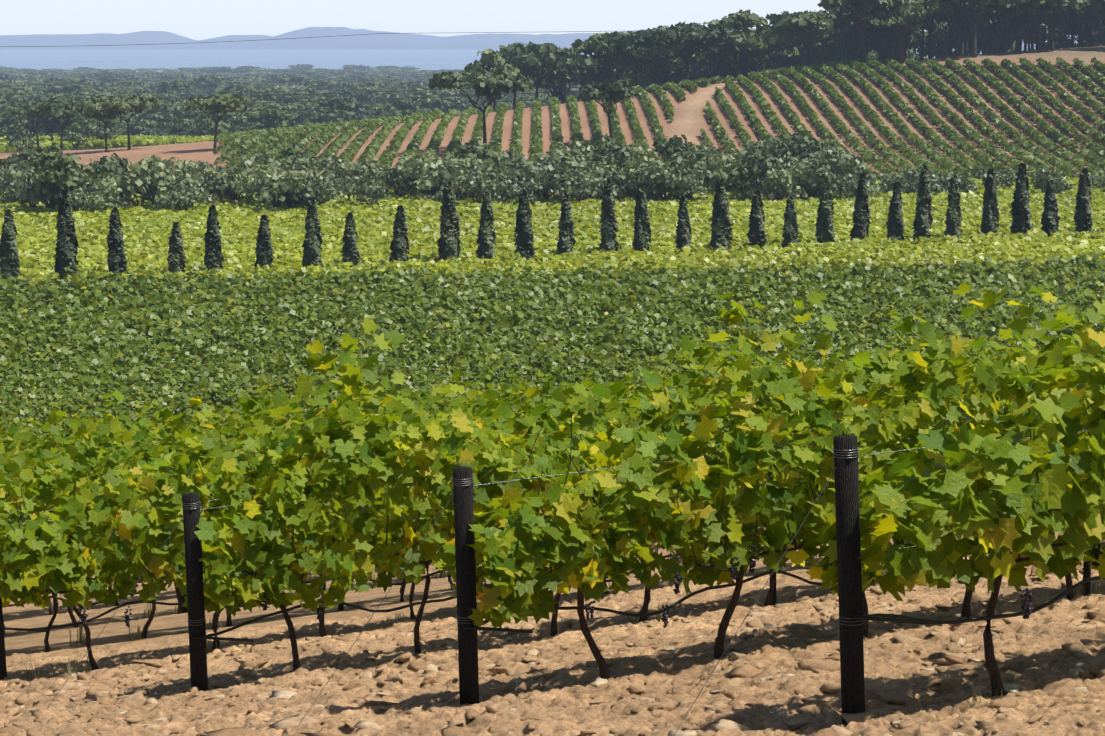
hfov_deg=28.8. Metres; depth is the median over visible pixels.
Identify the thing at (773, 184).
hill shrub
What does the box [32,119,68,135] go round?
forest tree
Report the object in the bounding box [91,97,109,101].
forest tree
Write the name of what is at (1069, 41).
hill pine
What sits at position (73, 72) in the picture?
forest tree
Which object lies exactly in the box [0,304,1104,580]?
vine leaves
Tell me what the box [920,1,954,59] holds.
hill pine
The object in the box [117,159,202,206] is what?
olive tree
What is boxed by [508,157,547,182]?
olive tree
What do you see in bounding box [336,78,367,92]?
forest tree
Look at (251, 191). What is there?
olive tree
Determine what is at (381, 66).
forest tree
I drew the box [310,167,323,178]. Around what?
olive tree
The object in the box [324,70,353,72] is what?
forest tree
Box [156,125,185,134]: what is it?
forest tree
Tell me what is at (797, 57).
hill pine
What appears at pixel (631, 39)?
hill pine
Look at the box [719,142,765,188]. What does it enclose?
olive tree
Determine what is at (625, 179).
olive tree
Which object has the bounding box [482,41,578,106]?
hill pine
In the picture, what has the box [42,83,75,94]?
forest tree
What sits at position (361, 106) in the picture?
forest tree
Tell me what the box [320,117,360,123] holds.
forest tree
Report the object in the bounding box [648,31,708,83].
hill pine
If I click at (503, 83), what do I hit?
stone pine
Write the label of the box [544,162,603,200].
olive tree
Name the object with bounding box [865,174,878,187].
hill shrub
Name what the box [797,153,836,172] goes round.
olive tree
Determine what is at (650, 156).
olive tree
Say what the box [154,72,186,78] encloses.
forest tree
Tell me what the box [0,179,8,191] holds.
olive tree
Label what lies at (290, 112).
stone pine
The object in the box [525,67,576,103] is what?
tree
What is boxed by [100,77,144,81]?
forest tree
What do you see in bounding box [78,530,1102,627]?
grape clusters
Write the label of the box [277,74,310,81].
forest tree
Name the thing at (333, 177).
olive tree
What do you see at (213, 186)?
olive tree
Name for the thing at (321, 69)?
forest tree
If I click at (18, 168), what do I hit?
olive tree
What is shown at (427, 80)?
forest tree
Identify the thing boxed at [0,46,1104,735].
ground
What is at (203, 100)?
stone pine
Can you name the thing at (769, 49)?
hill pine
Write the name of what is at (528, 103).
forest tree
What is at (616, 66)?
hill pine
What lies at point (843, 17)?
hill pine
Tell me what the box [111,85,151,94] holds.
forest tree
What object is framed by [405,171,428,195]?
olive tree
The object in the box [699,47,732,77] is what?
hill pine
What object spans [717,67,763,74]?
hill pine
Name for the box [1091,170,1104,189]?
hill shrub
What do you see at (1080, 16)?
hill pine
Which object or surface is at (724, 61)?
hill pine
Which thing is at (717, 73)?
hill pine
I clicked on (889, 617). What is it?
drip lines
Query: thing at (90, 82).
forest tree
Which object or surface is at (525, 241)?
cypress
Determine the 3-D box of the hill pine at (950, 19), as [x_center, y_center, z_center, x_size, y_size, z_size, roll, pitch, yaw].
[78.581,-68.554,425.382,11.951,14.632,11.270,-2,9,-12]
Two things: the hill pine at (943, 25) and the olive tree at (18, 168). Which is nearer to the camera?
the olive tree at (18, 168)
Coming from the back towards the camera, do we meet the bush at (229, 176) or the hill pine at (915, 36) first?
the hill pine at (915, 36)
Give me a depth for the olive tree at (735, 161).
246.84 m
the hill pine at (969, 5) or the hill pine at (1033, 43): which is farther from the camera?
the hill pine at (1033, 43)
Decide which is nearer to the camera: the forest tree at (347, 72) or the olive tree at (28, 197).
the olive tree at (28, 197)
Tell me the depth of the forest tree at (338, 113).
584.99 m
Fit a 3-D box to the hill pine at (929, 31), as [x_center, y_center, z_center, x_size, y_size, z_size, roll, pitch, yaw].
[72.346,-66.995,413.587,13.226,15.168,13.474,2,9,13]
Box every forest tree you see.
[0,69,28,72]
[0,75,20,79]
[0,80,13,82]
[0,84,32,90]
[0,87,25,94]
[0,89,47,95]
[0,92,39,97]
[0,93,40,102]
[0,100,41,134]
[0,106,33,134]
[1,68,39,72]
[2,108,69,133]
[3,72,17,75]
[3,77,46,80]
[5,81,30,85]
[16,70,44,75]
[16,75,41,80]
[18,79,44,84]
[21,76,49,80]
[30,92,67,100]
[31,83,61,92]
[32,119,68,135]
[37,71,61,74]
[40,68,63,71]
[42,76,64,79]
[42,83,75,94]
[44,78,85,84]
[58,71,89,76]
[65,73,102,77]
[67,66,96,72]
[69,89,119,96]
[71,79,107,86]
[71,84,91,90]
[73,114,125,126]
[81,92,112,99]
[85,86,128,93]
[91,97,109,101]
[94,70,124,74]
[96,68,134,72]
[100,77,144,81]
[102,74,126,76]
[104,79,121,86]
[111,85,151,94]
[113,70,145,73]
[114,80,145,86]
[116,121,165,135]
[123,82,155,86]
[125,83,153,88]
[125,87,146,93]
[126,113,149,120]
[127,75,149,79]
[128,87,159,93]
[131,118,162,130]
[133,103,182,112]
[135,68,165,71]
[144,71,155,81]
[144,111,191,132]
[149,90,187,97]
[153,99,176,117]
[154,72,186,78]
[155,85,196,93]
[155,96,177,101]
[156,77,198,98]
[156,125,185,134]
[161,117,207,134]
[170,67,200,76]
[170,82,208,96]
[177,110,209,121]
[187,73,239,85]
[190,68,234,72]
[190,91,214,95]
[190,103,251,119]
[193,73,232,77]
[197,120,231,135]
[199,74,231,90]
[201,67,227,72]
[201,87,233,91]
[208,105,247,121]
[211,84,258,88]
[221,78,235,86]
[221,86,248,93]
[224,67,270,73]
[228,76,268,83]
[232,66,265,68]
[235,87,266,102]
[238,79,257,84]
[240,106,292,128]
[241,87,267,98]
[241,101,287,127]
[242,74,265,76]
[243,83,276,88]
[244,108,289,128]
[254,90,324,101]
[260,86,285,91]
[260,119,297,128]
[261,76,308,83]
[265,72,282,77]
[268,69,301,73]
[270,82,303,88]
[273,94,317,111]
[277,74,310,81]
[280,68,315,73]
[280,98,324,113]
[281,83,310,87]
[282,97,326,113]
[284,86,296,90]
[284,86,301,90]
[288,119,314,126]
[290,65,310,69]
[291,111,318,124]
[298,78,347,90]
[300,72,323,74]
[306,90,339,98]
[310,108,369,122]
[311,68,331,70]
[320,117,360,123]
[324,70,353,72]
[327,68,347,70]
[327,76,350,79]
[328,92,366,109]
[330,102,388,116]
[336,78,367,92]
[343,65,366,70]
[343,71,359,74]
[346,83,380,102]
[347,92,372,98]
[348,74,393,78]
[355,81,395,102]
[359,116,381,119]
[360,81,397,88]
[363,104,411,113]
[364,87,390,102]
[365,67,380,73]
[367,76,402,82]
[370,91,403,105]
[371,68,413,71]
[373,65,401,67]
[373,108,436,117]
[378,72,403,78]
[380,112,396,117]
[385,69,409,78]
[391,80,404,90]
[397,75,415,80]
[400,82,422,87]
[400,87,477,99]
[401,71,433,78]
[401,85,440,90]
[402,67,419,70]
[403,87,432,92]
[404,97,444,109]
[413,77,442,83]
[414,95,446,110]
[420,70,450,81]
[420,85,440,88]
[422,76,447,81]
[432,69,465,75]
[435,96,480,111]
[437,95,466,110]
[467,89,486,98]
[472,100,511,108]
[503,85,534,102]
[509,90,536,100]
[515,100,559,106]
[522,82,552,90]
[556,86,580,98]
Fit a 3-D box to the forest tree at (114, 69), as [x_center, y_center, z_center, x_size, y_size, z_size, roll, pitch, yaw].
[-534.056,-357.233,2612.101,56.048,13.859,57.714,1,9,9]
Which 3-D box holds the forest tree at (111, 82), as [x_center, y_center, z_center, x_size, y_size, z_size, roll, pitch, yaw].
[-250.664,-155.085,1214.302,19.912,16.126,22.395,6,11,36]
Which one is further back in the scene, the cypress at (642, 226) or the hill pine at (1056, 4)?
the hill pine at (1056, 4)
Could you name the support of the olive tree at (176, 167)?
on the ground
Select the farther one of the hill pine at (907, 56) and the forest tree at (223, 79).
the forest tree at (223, 79)
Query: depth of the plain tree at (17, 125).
480.10 m
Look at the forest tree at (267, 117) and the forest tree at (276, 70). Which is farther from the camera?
the forest tree at (276, 70)
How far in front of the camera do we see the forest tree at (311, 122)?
646.79 m
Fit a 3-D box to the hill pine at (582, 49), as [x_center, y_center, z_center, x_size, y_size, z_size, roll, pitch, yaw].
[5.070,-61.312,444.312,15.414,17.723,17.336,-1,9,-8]
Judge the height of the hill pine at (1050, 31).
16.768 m
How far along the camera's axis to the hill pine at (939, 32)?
460.23 m
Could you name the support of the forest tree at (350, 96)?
on the ground
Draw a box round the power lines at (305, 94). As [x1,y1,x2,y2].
[0,30,736,117]
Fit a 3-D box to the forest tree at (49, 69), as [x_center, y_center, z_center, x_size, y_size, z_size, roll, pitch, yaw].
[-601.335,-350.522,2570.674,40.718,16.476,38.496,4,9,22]
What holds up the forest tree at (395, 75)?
on the ground
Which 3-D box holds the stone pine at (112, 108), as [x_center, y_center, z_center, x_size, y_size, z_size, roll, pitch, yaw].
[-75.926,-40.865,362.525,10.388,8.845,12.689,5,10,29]
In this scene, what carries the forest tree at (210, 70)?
on the ground
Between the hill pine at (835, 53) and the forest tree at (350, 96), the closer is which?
the hill pine at (835, 53)
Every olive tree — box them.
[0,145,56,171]
[0,164,11,194]
[0,165,23,179]
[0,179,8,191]
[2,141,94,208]
[2,170,30,199]
[4,193,29,203]
[13,192,56,207]
[20,174,62,207]
[24,160,101,211]
[58,193,99,211]
[78,184,122,208]
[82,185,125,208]
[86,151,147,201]
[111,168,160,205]
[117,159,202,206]
[118,168,176,192]
[144,186,184,210]
[157,161,186,173]
[162,180,212,207]
[164,189,206,210]
[170,164,220,194]
[176,166,223,197]
[176,167,232,202]
[180,180,215,201]
[182,166,228,199]
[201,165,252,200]
[225,180,254,198]
[227,163,251,173]
[230,170,267,202]
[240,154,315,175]
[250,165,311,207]
[263,170,321,208]
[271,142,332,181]
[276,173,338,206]
[283,194,327,204]
[298,175,327,205]
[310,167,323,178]
[311,176,341,192]
[313,156,355,186]
[327,165,352,188]
[332,179,373,204]
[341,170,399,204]
[344,163,390,185]
[369,173,402,194]
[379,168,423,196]
[391,158,437,193]
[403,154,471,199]
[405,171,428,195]
[419,180,431,195]
[430,178,469,197]
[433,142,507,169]
[439,174,473,200]
[450,158,505,173]
[453,174,489,197]
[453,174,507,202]
[455,163,476,178]
[471,161,506,185]
[480,174,520,201]
[490,166,509,194]
[500,153,523,171]
[502,171,540,198]
[504,176,540,197]
[505,182,544,204]
[506,155,565,184]
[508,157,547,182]
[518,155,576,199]
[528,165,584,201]
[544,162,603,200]
[557,146,606,171]
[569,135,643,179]
[576,171,623,199]
[578,163,616,197]
[578,166,605,198]
[580,170,626,197]
[603,145,669,171]
[606,160,653,184]
[616,171,645,199]
[621,167,669,197]
[621,176,651,198]
[635,164,674,199]
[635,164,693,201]
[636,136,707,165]
[647,159,674,173]
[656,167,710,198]
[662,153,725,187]
[669,158,710,183]
[670,184,709,199]
[685,146,721,186]
[705,159,734,192]
[713,149,734,158]
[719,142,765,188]
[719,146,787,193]
[721,156,757,189]
[729,170,774,197]
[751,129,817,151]
[751,145,798,166]
[755,141,807,166]
[762,173,803,200]
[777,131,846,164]
[778,162,804,178]
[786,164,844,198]
[790,170,822,197]
[792,174,821,198]
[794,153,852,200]
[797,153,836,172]
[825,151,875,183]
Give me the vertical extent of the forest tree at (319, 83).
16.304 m
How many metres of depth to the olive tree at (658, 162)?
243.94 m
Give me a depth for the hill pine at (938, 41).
465.95 m
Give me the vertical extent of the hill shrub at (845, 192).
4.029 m
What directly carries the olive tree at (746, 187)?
on the ground
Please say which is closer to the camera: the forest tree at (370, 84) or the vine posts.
the vine posts
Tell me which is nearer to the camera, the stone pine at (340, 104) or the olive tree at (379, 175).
the olive tree at (379, 175)
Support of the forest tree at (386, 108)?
on the ground
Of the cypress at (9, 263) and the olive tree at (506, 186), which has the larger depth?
the olive tree at (506, 186)
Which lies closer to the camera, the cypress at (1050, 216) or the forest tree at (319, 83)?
the cypress at (1050, 216)
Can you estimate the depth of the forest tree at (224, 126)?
530.78 m
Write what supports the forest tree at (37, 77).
on the ground
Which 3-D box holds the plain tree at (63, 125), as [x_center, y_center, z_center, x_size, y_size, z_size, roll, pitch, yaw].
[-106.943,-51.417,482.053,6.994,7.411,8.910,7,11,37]
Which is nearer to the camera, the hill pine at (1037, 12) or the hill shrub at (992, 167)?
the hill shrub at (992, 167)
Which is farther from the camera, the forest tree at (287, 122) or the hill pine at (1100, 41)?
the forest tree at (287, 122)
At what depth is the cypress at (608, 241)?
166.06 m
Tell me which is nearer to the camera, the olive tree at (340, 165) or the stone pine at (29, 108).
the olive tree at (340, 165)
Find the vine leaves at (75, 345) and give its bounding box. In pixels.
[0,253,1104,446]
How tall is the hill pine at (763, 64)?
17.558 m
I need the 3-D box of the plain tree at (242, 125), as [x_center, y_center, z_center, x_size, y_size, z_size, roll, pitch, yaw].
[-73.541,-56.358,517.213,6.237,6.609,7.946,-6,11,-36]
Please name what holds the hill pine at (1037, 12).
on the ground
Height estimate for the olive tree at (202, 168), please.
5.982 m
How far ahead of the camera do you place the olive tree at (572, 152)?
255.37 m
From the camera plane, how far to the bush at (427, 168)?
241.91 m
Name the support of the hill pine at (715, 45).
on the ground
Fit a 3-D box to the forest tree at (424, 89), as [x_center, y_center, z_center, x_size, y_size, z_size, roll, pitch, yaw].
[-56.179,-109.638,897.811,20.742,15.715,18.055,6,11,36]
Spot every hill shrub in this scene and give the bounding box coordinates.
[753,172,804,200]
[781,168,806,192]
[831,180,865,197]
[846,177,880,197]
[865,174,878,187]
[875,175,901,193]
[877,165,918,191]
[898,180,917,193]
[905,164,919,175]
[911,176,951,192]
[914,159,955,190]
[941,170,961,187]
[945,176,979,192]
[960,162,1007,189]
[983,165,1011,183]
[996,165,1032,184]
[1029,171,1072,192]
[1033,179,1062,193]
[1090,177,1102,184]
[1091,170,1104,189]
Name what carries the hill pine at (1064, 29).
on the ground
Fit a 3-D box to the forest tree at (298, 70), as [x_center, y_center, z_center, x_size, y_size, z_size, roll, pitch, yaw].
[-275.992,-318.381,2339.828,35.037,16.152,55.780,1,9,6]
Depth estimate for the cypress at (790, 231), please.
171.04 m
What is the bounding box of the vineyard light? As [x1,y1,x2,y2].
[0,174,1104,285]
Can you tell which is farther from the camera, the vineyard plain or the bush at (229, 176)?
the vineyard plain
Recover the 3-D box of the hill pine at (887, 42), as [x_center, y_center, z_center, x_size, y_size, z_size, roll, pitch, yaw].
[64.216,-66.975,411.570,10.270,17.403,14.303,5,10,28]
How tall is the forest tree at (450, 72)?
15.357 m
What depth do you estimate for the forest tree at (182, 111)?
656.08 m
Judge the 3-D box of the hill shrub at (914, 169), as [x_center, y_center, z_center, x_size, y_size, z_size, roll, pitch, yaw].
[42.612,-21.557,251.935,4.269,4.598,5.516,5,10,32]
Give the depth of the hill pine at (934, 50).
476.67 m
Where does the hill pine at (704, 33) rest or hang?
on the ground
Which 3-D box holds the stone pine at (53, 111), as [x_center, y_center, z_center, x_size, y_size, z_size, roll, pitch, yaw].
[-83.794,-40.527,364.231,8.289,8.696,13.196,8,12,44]
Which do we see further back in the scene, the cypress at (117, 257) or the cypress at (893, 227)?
the cypress at (893, 227)
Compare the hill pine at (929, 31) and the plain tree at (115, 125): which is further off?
the plain tree at (115, 125)
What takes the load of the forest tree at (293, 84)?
on the ground
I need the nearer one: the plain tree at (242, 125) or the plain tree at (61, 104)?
the plain tree at (61, 104)
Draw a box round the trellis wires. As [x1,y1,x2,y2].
[0,420,1087,734]
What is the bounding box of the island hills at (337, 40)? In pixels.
[0,27,1058,49]
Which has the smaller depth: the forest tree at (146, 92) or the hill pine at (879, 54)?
the hill pine at (879, 54)
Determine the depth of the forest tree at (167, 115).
596.14 m
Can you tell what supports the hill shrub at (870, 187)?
on the ground
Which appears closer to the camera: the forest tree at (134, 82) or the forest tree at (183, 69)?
the forest tree at (134, 82)
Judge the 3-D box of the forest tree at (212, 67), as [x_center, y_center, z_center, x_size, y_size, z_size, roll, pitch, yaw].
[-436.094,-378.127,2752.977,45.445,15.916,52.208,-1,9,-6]
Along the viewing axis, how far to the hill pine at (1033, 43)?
461.18 m
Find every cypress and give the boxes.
[0,209,19,282]
[54,188,80,281]
[106,206,129,274]
[163,222,186,276]
[204,205,225,271]
[251,215,272,268]
[301,196,323,266]
[338,211,360,267]
[387,206,409,268]
[438,181,460,260]
[475,190,496,258]
[513,187,536,259]
[555,192,575,255]
[597,179,619,256]
[633,181,651,269]
[675,196,693,252]
[709,178,733,251]
[746,188,768,248]
[779,196,799,247]
[815,179,834,242]
[849,172,868,247]
[884,181,903,240]
[912,164,933,244]
[943,175,963,241]
[981,167,998,238]
[1010,162,1032,233]
[1040,179,1060,235]
[1073,167,1094,232]
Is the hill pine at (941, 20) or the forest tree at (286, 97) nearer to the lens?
the hill pine at (941, 20)
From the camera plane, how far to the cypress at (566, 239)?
165.13 m
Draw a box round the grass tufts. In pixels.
[26,541,1104,712]
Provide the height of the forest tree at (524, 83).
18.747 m
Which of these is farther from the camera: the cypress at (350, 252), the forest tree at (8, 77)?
the forest tree at (8, 77)
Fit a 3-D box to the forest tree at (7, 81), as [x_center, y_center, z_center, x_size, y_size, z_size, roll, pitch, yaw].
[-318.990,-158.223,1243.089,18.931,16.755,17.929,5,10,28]
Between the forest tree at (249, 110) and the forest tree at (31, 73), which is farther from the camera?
the forest tree at (31, 73)
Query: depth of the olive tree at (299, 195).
231.51 m
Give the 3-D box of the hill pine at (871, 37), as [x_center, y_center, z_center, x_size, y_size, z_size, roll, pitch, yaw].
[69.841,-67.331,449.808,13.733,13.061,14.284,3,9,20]
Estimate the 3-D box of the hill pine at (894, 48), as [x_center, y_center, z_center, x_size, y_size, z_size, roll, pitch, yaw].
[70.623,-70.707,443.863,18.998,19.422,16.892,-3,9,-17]
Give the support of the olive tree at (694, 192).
on the ground
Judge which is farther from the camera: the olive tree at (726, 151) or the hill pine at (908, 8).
the hill pine at (908, 8)
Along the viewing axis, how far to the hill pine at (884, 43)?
411.83 m
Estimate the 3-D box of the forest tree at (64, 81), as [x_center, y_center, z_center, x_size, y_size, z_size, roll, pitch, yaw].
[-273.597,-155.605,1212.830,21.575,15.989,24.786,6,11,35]
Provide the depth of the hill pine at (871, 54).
470.14 m
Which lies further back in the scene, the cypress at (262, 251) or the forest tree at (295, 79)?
the forest tree at (295, 79)
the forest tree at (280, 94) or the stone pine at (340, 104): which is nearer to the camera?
the stone pine at (340, 104)
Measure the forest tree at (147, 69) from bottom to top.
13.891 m
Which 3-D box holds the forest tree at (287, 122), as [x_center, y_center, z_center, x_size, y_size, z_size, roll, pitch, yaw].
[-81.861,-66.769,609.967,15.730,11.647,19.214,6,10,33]
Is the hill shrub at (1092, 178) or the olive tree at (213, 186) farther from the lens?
the hill shrub at (1092, 178)
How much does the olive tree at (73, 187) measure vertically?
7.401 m
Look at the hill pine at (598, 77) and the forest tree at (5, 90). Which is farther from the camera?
the forest tree at (5, 90)
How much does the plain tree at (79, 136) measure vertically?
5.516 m
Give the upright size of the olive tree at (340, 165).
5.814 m
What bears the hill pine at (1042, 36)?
on the ground
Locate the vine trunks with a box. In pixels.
[1,365,1091,696]
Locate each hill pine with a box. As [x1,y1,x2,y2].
[457,53,519,102]
[462,46,531,106]
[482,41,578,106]
[489,56,536,109]
[520,43,556,97]
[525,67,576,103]
[536,68,589,103]
[541,28,614,101]
[562,27,634,83]
[562,67,626,83]
[570,25,643,79]
[601,29,675,78]
[622,35,696,86]
[645,22,736,79]
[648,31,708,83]
[662,75,697,84]
[687,54,707,80]
[689,34,741,78]
[697,56,756,78]
[697,66,744,78]
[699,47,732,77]
[705,20,762,80]
[711,35,778,74]
[717,14,789,77]
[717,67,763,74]
[719,17,781,74]
[727,60,773,75]
[754,35,817,69]
[759,9,859,65]
[762,5,839,66]
[763,47,814,68]
[763,49,818,67]
[786,47,821,65]
[812,39,852,62]
[821,0,898,62]
[826,47,892,62]
[827,9,874,59]
[832,48,877,61]
[834,0,897,62]
[839,28,877,57]
[851,27,916,61]
[857,7,897,63]
[857,13,949,59]
[860,17,895,59]
[872,0,934,63]
[874,51,911,59]
[875,8,890,58]
[877,0,934,61]
[877,26,925,54]
[891,30,944,59]
[891,31,927,52]
[902,0,941,59]
[906,43,953,57]
[906,45,918,59]
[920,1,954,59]
[921,0,955,58]
[924,22,953,57]
[924,41,995,56]
[926,27,992,43]
[933,13,977,55]
[937,0,971,56]
[937,5,970,56]
[938,16,994,54]
[941,10,999,55]
[942,0,984,54]
[943,10,999,55]
[957,16,1004,37]
[960,36,1010,53]
[965,0,1003,52]
[968,28,997,53]
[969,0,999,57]
[973,12,1013,52]
[975,0,1041,51]
[980,30,1005,53]
[988,13,1047,49]
[992,29,1030,52]
[997,39,1015,52]
[999,0,1049,51]
[1000,8,1060,49]
[1001,0,1048,50]
[1003,6,1035,27]
[1009,0,1071,51]
[1022,35,1072,50]
[1024,0,1081,50]
[1030,16,1059,49]
[1035,10,1041,49]
[1035,13,1043,49]
[1035,33,1084,49]
[1040,3,1084,48]
[1043,18,1073,47]
[1045,30,1104,44]
[1058,13,1104,46]
[1060,12,1100,47]
[1070,0,1104,46]
[1071,4,1100,47]
[1082,0,1104,21]
[1087,35,1104,46]
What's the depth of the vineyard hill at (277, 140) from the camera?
339.43 m
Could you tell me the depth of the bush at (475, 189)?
232.43 m
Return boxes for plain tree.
[0,120,38,136]
[0,127,36,148]
[20,101,104,139]
[46,95,94,123]
[56,122,73,138]
[60,121,113,139]
[61,111,104,137]
[61,130,89,149]
[92,117,127,138]
[142,127,164,135]
[186,115,221,136]
[224,111,258,132]
[231,120,257,130]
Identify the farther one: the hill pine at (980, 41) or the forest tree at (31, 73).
the forest tree at (31, 73)
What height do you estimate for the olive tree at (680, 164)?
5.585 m
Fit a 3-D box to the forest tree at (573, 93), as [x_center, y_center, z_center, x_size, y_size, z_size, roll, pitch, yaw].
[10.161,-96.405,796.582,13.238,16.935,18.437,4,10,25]
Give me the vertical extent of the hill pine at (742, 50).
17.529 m
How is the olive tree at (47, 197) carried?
on the ground
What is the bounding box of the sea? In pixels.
[0,50,1022,71]
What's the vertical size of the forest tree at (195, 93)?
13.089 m
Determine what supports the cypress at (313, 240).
on the ground
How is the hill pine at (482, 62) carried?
on the ground
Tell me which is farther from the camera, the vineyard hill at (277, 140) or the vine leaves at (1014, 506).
the vineyard hill at (277, 140)
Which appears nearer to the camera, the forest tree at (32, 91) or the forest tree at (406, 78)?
the forest tree at (32, 91)
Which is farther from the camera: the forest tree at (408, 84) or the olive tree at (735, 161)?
the forest tree at (408, 84)
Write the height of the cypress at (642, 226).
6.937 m
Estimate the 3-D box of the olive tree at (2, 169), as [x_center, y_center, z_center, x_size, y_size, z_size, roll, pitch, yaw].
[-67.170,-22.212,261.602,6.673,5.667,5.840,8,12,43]
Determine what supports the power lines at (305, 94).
on the ground
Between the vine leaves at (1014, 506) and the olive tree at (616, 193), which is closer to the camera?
the vine leaves at (1014, 506)
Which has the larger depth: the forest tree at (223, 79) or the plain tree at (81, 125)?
the forest tree at (223, 79)
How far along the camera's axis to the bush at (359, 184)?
234.50 m
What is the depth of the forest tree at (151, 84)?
1231.30 m
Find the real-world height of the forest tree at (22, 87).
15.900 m
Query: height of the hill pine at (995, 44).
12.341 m
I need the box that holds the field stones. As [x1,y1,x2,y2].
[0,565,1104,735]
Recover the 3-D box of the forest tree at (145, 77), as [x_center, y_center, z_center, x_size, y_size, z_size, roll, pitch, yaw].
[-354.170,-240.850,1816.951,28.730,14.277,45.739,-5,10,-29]
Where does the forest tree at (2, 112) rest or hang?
on the ground
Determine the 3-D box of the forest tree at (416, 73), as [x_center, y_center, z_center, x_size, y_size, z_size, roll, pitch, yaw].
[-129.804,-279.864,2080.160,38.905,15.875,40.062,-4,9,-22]
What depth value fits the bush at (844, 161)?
243.18 m
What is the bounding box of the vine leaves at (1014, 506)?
[0,282,1104,628]
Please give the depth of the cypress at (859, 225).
172.79 m
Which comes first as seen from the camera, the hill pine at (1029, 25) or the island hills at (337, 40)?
the hill pine at (1029, 25)
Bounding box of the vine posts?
[0,433,1090,725]
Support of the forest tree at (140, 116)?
on the ground
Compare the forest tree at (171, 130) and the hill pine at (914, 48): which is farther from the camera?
the forest tree at (171, 130)
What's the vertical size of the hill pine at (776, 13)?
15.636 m
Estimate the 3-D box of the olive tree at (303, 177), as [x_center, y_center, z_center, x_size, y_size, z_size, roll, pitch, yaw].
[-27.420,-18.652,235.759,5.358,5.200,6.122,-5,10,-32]
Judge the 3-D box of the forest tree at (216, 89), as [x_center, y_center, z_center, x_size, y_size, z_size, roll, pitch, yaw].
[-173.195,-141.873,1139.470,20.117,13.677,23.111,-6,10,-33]
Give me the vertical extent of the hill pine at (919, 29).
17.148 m
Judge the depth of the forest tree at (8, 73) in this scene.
2151.55 m
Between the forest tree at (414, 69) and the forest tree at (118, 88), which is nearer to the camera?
the forest tree at (118, 88)
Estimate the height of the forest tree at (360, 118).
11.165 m
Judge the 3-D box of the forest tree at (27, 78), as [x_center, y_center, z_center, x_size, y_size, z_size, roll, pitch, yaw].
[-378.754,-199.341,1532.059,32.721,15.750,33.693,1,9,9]
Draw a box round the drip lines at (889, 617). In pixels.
[0,471,1104,641]
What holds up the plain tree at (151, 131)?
on the ground
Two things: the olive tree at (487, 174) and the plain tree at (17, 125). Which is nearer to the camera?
the olive tree at (487, 174)
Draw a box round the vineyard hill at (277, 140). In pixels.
[213,57,1104,206]
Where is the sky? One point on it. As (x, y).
(192, 19)
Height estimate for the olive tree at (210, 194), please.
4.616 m
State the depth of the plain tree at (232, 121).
531.70 m
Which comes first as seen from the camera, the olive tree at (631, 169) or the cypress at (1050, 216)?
the cypress at (1050, 216)
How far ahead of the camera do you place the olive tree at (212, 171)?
243.55 m
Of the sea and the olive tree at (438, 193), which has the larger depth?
the sea
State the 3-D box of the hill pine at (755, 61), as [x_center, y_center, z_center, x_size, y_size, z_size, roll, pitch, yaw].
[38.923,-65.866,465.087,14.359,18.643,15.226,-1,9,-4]
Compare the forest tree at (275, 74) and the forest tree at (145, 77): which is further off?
the forest tree at (145, 77)
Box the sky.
[0,0,1104,39]
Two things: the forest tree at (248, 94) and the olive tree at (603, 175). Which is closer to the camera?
the olive tree at (603, 175)
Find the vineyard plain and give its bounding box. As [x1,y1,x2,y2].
[0,134,217,151]
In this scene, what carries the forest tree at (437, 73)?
on the ground
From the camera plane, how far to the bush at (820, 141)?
257.10 m
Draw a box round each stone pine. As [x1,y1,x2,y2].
[13,104,80,154]
[17,104,50,150]
[63,101,139,151]
[95,92,159,149]
[172,92,244,148]
[274,108,297,121]
[313,98,356,111]
[377,97,425,108]
[440,67,523,150]
[518,93,559,105]
[575,77,658,138]
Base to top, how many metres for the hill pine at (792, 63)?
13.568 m
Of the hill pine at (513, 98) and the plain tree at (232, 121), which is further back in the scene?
the plain tree at (232, 121)
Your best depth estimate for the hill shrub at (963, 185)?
245.90 m
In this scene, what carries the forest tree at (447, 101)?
on the ground
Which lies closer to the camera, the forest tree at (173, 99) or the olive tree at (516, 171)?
the olive tree at (516, 171)
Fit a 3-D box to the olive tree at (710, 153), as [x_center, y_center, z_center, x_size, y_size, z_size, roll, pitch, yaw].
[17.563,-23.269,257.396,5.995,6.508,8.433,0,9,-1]
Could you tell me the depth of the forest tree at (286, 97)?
769.72 m
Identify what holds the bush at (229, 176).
on the ground
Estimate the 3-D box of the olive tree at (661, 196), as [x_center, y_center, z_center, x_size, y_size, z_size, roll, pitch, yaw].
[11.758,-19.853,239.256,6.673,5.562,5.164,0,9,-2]
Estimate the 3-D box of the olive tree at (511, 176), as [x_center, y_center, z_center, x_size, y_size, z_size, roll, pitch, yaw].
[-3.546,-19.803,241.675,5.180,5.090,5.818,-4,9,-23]
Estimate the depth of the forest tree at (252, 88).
826.35 m

